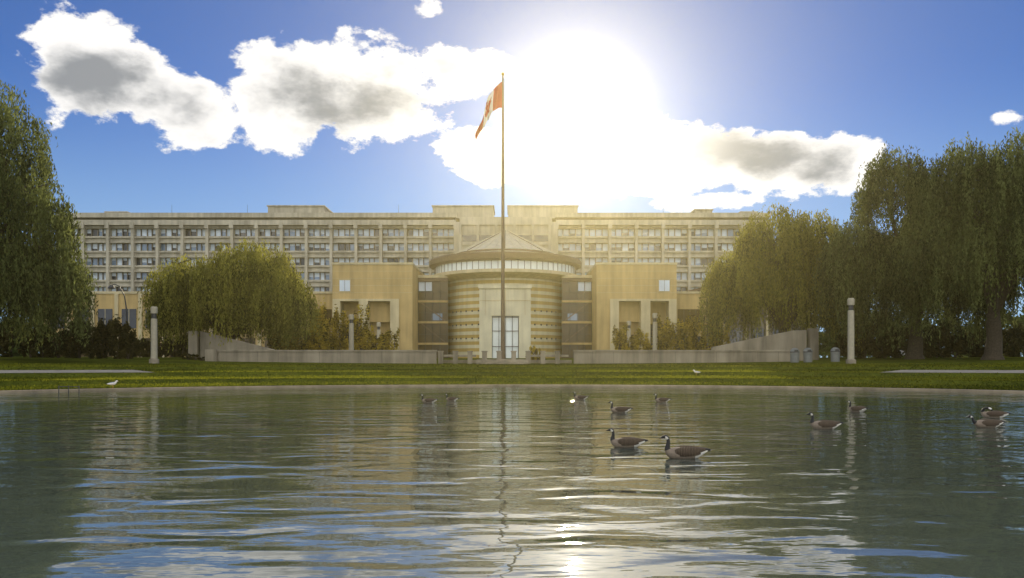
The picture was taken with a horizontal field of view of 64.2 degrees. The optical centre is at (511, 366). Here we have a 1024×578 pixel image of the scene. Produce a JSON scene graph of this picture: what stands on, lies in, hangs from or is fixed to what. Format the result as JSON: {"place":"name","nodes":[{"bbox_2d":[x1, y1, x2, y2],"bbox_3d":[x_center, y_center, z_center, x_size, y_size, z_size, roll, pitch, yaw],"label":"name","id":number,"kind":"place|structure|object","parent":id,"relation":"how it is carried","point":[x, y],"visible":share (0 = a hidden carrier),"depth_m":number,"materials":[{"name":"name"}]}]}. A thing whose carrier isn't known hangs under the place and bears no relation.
{"place":"outdoors","nodes":[
{"label":"outdoors","id":0,"kind":"place"},
{"bbox_2d":[0,387,1023,577],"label":"pond water","id":1,"kind":"structure","parent":0,"point":[407,482],"depth_m":11.09,"materials":[{"name":"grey liquid"}]},
{"bbox_2d":[58,386,79,391],"bbox_3d":[-27.683,1.540,51.000,1.324,0.720,0.055,0,0,0],"label":"metal rail","id":2,"kind":"object","parent":1,"relation":"in","point":[68,387],"visible":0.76,"depth_m":50.98,"materials":[{"name":"metal"}]},
{"bbox_2d":[421,394,438,402],"bbox_3d":[-3.693,1.428,36.364,0.861,0.425,0.315,0,0,4],"label":"goose","id":3,"kind":"object","parent":1,"relation":"on","point":[429,400],"visible":0.99,"depth_m":36.26},
{"bbox_2d":[444,394,458,400],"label":"goose","id":4,"kind":"object","parent":1,"relation":"on","point":[451,398],"visible":1,"depth_m":38.36},
{"bbox_2d":[573,392,588,398],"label":"goose","id":5,"kind":"object","parent":1,"relation":"on","point":[580,397],"visible":1,"depth_m":39.90},
{"bbox_2d":[608,401,632,412],"bbox_3d":[3.796,1.422,28.571,0.889,0.439,0.325,0,0,2],"label":"goose","id":6,"kind":"object","parent":1,"relation":"on","point":[620,409],"visible":0.99,"depth_m":28.47},
{"bbox_2d":[606,428,647,447],"bbox_3d":[2.291,1.431,16.260,0.842,0.416,0.308,0,0,6],"label":"goose","id":7,"kind":"object","parent":1,"relation":"on","point":[627,442],"visible":1,"depth_m":16.16},
{"bbox_2d":[653,394,670,401],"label":"goose","id":8,"kind":"object","parent":1,"relation":"on","point":[661,399],"visible":0.96,"depth_m":36.93},
{"bbox_2d":[660,435,711,458],"bbox_3d":[3.031,1.416,14.286,0.917,0.453,0.335,0,0,-1],"label":"goose","id":9,"kind":"object","parent":1,"relation":"on","point":[685,452],"visible":0.97,"depth_m":14.18},
{"bbox_2d":[806,412,843,428],"bbox_3d":[8.070,1.409,21.052,0.955,0.471,0.349,0,0,3],"label":"goose","id":10,"kind":"object","parent":1,"relation":"on","point":[824,424],"visible":0.98,"depth_m":20.94},
{"bbox_2d":[847,400,868,411],"bbox_3d":[12.268,1.422,28.984,0.325,0.439,0.889,0,0,-32],"label":"goose","id":11,"kind":"object","parent":1,"relation":"on","point":[857,408],"visible":0.98,"depth_m":28.87},
{"bbox_2d":[966,415,1004,427],"bbox_3d":[12.477,1.457,21.505,1.037,0.374,0.342,0,0,0],"label":"goose","id":12,"kind":"object","parent":1,"relation":"on","point":[986,423],"visible":0.98,"depth_m":21.40},
{"bbox_2d":[981,407,1011,417],"bbox_3d":[15.187,1.458,25.613,0.829,0.372,0.342,0,0,30],"label":"goose","id":13,"kind":"object","parent":1,"relation":"on","point":[994,414],"visible":0.98,"depth_m":25.53},
{"bbox_2d":[0,356,1023,390],"bbox_3d":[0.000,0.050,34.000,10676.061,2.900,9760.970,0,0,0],"label":"ground","id":14,"kind":"structure","parent":0,"point":[180,360],"depth_m":71.56,"materials":[{"name":"green plant"}]},
{"bbox_2d":[0,316,39,356],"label":"distant trees","id":15,"kind":"object","parent":14,"relation":"on","point":[14,352],"visible":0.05,"depth_m":256.22,"materials":[{"name":"green plant"}]},
{"bbox_2d":[0,324,67,357],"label":"hedge shrub","id":16,"kind":"object","parent":14,"relation":"on","point":[46,347],"visible":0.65,"depth_m":101.51,"materials":[{"name":"green plant"}]},
{"bbox_2d":[0,80,100,356],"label":"willow tree","id":17,"kind":"object","parent":14,"relation":"on","point":[43,282],"visible":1,"depth_m":78.54,"materials":[{"name":"green plant"}]},
{"bbox_2d":[0,370,147,372],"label":"footpath","id":18,"kind":"structure","parent":14,"relation":"on","point":[53,371],"depth_m":65.08,"materials":[{"name":"concrete"}]},
{"bbox_2d":[57,314,139,358],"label":"hedge shrub","id":19,"kind":"object","parent":14,"relation":"on","point":[120,346],"visible":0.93,"depth_m":99.03,"materials":[{"name":"green plant"}]},
{"bbox_2d":[108,284,127,323],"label":"street lamp","id":20,"kind":"object","parent":14,"relation":"on","point":[111,287],"visible":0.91,"depth_m":111.93,"materials":[{"name":"metal"}]},
{"bbox_2d":[149,306,158,362],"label":"lamp column","id":21,"kind":"structure","parent":14,"relation":"on","point":[154,343],"depth_m":84.72,"materials":[{"name":"concrete"}]},
{"bbox_2d":[131,335,187,356],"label":"hedge shrub","id":22,"kind":"object","parent":14,"relation":"on","point":[146,346],"visible":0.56,"depth_m":123.20,"materials":[{"name":"green plant"}]},
{"bbox_2d":[48,291,302,356],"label":"brick wing","id":23,"kind":"structure","parent":14,"relation":"on","point":[110,304],"depth_m":167.93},
{"bbox_2d":[182,353,204,360],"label":"hedge shrub","id":24,"kind":"object","parent":14,"relation":"on","point":[194,357],"visible":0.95,"depth_m":98.08,"materials":[{"name":"green plant"}]},
{"bbox_2d":[188,331,199,357],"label":"ramp wall","id":25,"kind":"structure","parent":14,"relation":"on","point":[193,344],"depth_m":99.80,"materials":[{"name":"concrete"}]},
{"bbox_2d":[205,349,217,360],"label":"retaining wall","id":26,"kind":"structure","parent":14,"relation":"on","point":[211,354],"depth_m":94.60,"materials":[{"name":"concrete"}]},
{"bbox_2d":[136,238,321,351],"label":"willow tree","id":27,"kind":"object","parent":14,"relation":"on","point":[225,297],"visible":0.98,"depth_m":101.01,"materials":[{"name":"green plant"}]},
{"bbox_2d":[200,331,274,357],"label":"ramp wall","id":28,"kind":"structure","parent":14,"relation":"on","point":[206,339],"depth_m":100.00,"materials":[{"name":"concrete"}]},
{"bbox_2d":[267,320,333,349],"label":"autumn shrub","id":29,"kind":"object","parent":14,"relation":"on","point":[312,342],"visible":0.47,"depth_m":111.70,"materials":[{"name":"green plant"}]},
{"bbox_2d":[217,350,436,363],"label":"retaining wall","id":30,"kind":"structure","parent":14,"relation":"on","point":[372,356],"depth_m":95.00,"materials":[{"name":"concrete"}]},
{"bbox_2d":[310,297,370,349],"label":"autumn shrub","id":31,"kind":"object","parent":14,"relation":"on","point":[341,342],"visible":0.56,"depth_m":121.52,"materials":[{"name":"green plant"}]},
{"bbox_2d":[349,314,353,349],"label":"lamp column","id":32,"kind":"structure","parent":14,"relation":"on","point":[351,333],"depth_m":117.72,"materials":[{"name":"concrete"}]},
{"bbox_2d":[377,322,380,337],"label":"lamp column","id":33,"kind":"structure","parent":14,"relation":"on","point":[378,328],"depth_m":139.71,"materials":[{"name":"concrete"}]},
{"bbox_2d":[365,325,399,349],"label":"autumn shrub","id":34,"kind":"object","parent":14,"relation":"on","point":[387,338],"visible":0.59,"depth_m":128.92,"materials":[{"name":"green plant"}]},
{"bbox_2d":[56,205,770,290],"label":"concrete office building","id":35,"kind":"structure","parent":14,"relation":"on","point":[126,250],"depth_m":210.25,"materials":[{"name":"beige concrete"}]},
{"bbox_2d":[71,229,761,290],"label":"windows","id":36,"kind":"structure","parent":35,"relation":"in","point":[561,232],"depth_m":210.98,"materials":[{"name":"grey glass"}]},
{"bbox_2d":[475,72,504,358],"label":"flagpole","id":37,"kind":"object","parent":14,"relation":"on","point":[495,99],"visible":1,"depth_m":99.86,"materials":[{"name":"metal"}]},
{"bbox_2d":[476,359,528,363],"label":"entrance steps","id":38,"kind":"structure","parent":14,"relation":"on","point":[502,361],"depth_m":94.46,"materials":[{"name":"concrete"}]},
{"bbox_2d":[438,351,571,363],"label":"stone balustrade","id":39,"kind":"object","parent":14,"relation":"on","point":[542,356],"visible":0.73,"depth_m":94.95,"materials":[{"name":"stone"}]},
{"bbox_2d":[307,230,706,357],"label":"round entrance hall","id":40,"kind":"structure","parent":14,"relation":"on","point":[554,302],"depth_m":152.30,"materials":[{"name":"stone"}]},
{"bbox_2d":[0,385,1023,392],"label":"pond coping","id":41,"kind":"object","parent":14,"relation":"on","point":[701,386],"visible":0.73,"depth_m":59.83,"materials":[{"name":"stone"}]},
{"bbox_2d":[525,345,540,359],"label":"autumn shrub","id":42,"kind":"object","parent":14,"relation":"on","point":[534,351],"visible":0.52,"depth_m":98.00,"materials":[{"name":"yellow plant"}]},
{"bbox_2d":[627,321,630,346],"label":"lamp column","id":43,"kind":"structure","parent":14,"relation":"on","point":[629,331],"depth_m":139.70,"materials":[{"name":"concrete"}]},
{"bbox_2d":[611,323,661,349],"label":"autumn shrub","id":44,"kind":"object","parent":14,"relation":"on","point":[635,341],"visible":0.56,"depth_m":128.24,"materials":[{"name":"green plant"}]},
{"bbox_2d":[652,313,657,349],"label":"lamp column","id":45,"kind":"structure","parent":14,"relation":"on","point":[655,317],"depth_m":117.69,"materials":[{"name":"concrete"}]},
{"bbox_2d":[573,350,789,363],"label":"retaining wall","id":46,"kind":"structure","parent":14,"relation":"on","point":[641,356],"depth_m":95.00,"materials":[{"name":"concrete"}]},
{"bbox_2d":[651,311,730,349],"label":"autumn shrub","id":47,"kind":"object","parent":14,"relation":"on","point":[667,333],"visible":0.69,"depth_m":118.42,"materials":[{"name":"green plant"}]},
{"bbox_2d":[688,280,810,347],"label":"lecture theatre","id":48,"kind":"structure","parent":14,"relation":"on","point":[762,327],"depth_m":167.90,"materials":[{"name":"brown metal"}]},
{"bbox_2d":[711,330,806,349],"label":"ramp wall","id":49,"kind":"structure","parent":14,"relation":"on","point":[790,340],"depth_m":100.00,"materials":[{"name":"concrete"}]},
{"bbox_2d":[697,202,872,352],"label":"willow tree","id":50,"kind":"object","parent":14,"relation":"on","point":[757,277],"visible":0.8,"depth_m":104.59,"materials":[{"name":"green plant"}]},
{"bbox_2d":[790,348,799,361],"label":"litter bin","id":51,"kind":"object","parent":14,"relation":"on","point":[794,354],"visible":0.99,"depth_m":91.61,"materials":[{"name":"metal"}]},
{"bbox_2d":[799,350,812,360],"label":"ramp wall","id":52,"kind":"structure","parent":14,"relation":"on","point":[801,355],"depth_m":97.50,"materials":[{"name":"concrete"}]},
{"bbox_2d":[803,348,812,361],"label":"litter bin","id":53,"kind":"object","parent":14,"relation":"on","point":[807,354],"visible":0.84,"depth_m":91.61,"materials":[{"name":"metal"}]},
{"bbox_2d":[807,328,818,359],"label":"ramp wall","id":54,"kind":"structure","parent":14,"relation":"on","point":[813,339],"depth_m":99.80,"materials":[{"name":"concrete"}]},
{"bbox_2d":[830,347,839,361],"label":"litter bin","id":55,"kind":"object","parent":14,"relation":"on","point":[835,354],"visible":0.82,"depth_m":91.61,"materials":[{"name":"metal"}]},
{"bbox_2d":[846,298,855,363],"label":"lamp column","id":56,"kind":"structure","parent":14,"relation":"on","point":[850,341],"depth_m":83.72,"materials":[{"name":"concrete"}]},
{"bbox_2d":[807,307,1023,357],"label":"distant trees","id":57,"kind":"object","parent":14,"relation":"on","point":[825,349],"visible":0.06,"depth_m":257.13,"materials":[{"name":"green plant"}]},
{"bbox_2d":[811,140,1023,358],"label":"willow tree","id":58,"kind":"object","parent":14,"relation":"on","point":[858,274],"visible":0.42,"depth_m":93.65,"materials":[{"name":"green plant"}]},
{"bbox_2d":[832,320,1023,358],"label":"hedge shrub","id":59,"kind":"object","parent":14,"relation":"on","point":[1014,336],"visible":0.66,"depth_m":106.28,"materials":[{"name":"green plant"}]},
{"bbox_2d":[882,127,1023,359],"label":"willow tree","id":60,"kind":"object","parent":14,"relation":"on","point":[991,203],"visible":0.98,"depth_m":84.58,"materials":[{"name":"green plant"}]},
{"bbox_2d":[887,370,1023,372],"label":"footpath","id":61,"kind":"structure","parent":14,"relation":"on","point":[970,371],"depth_m":64.87,"materials":[{"name":"concrete"}]},
{"bbox_2d":[0,0,1023,357],"label":"sky","id":62,"kind":"structure","parent":0,"point":[152,106],"materials":[{"name":"blue"}]}
]}

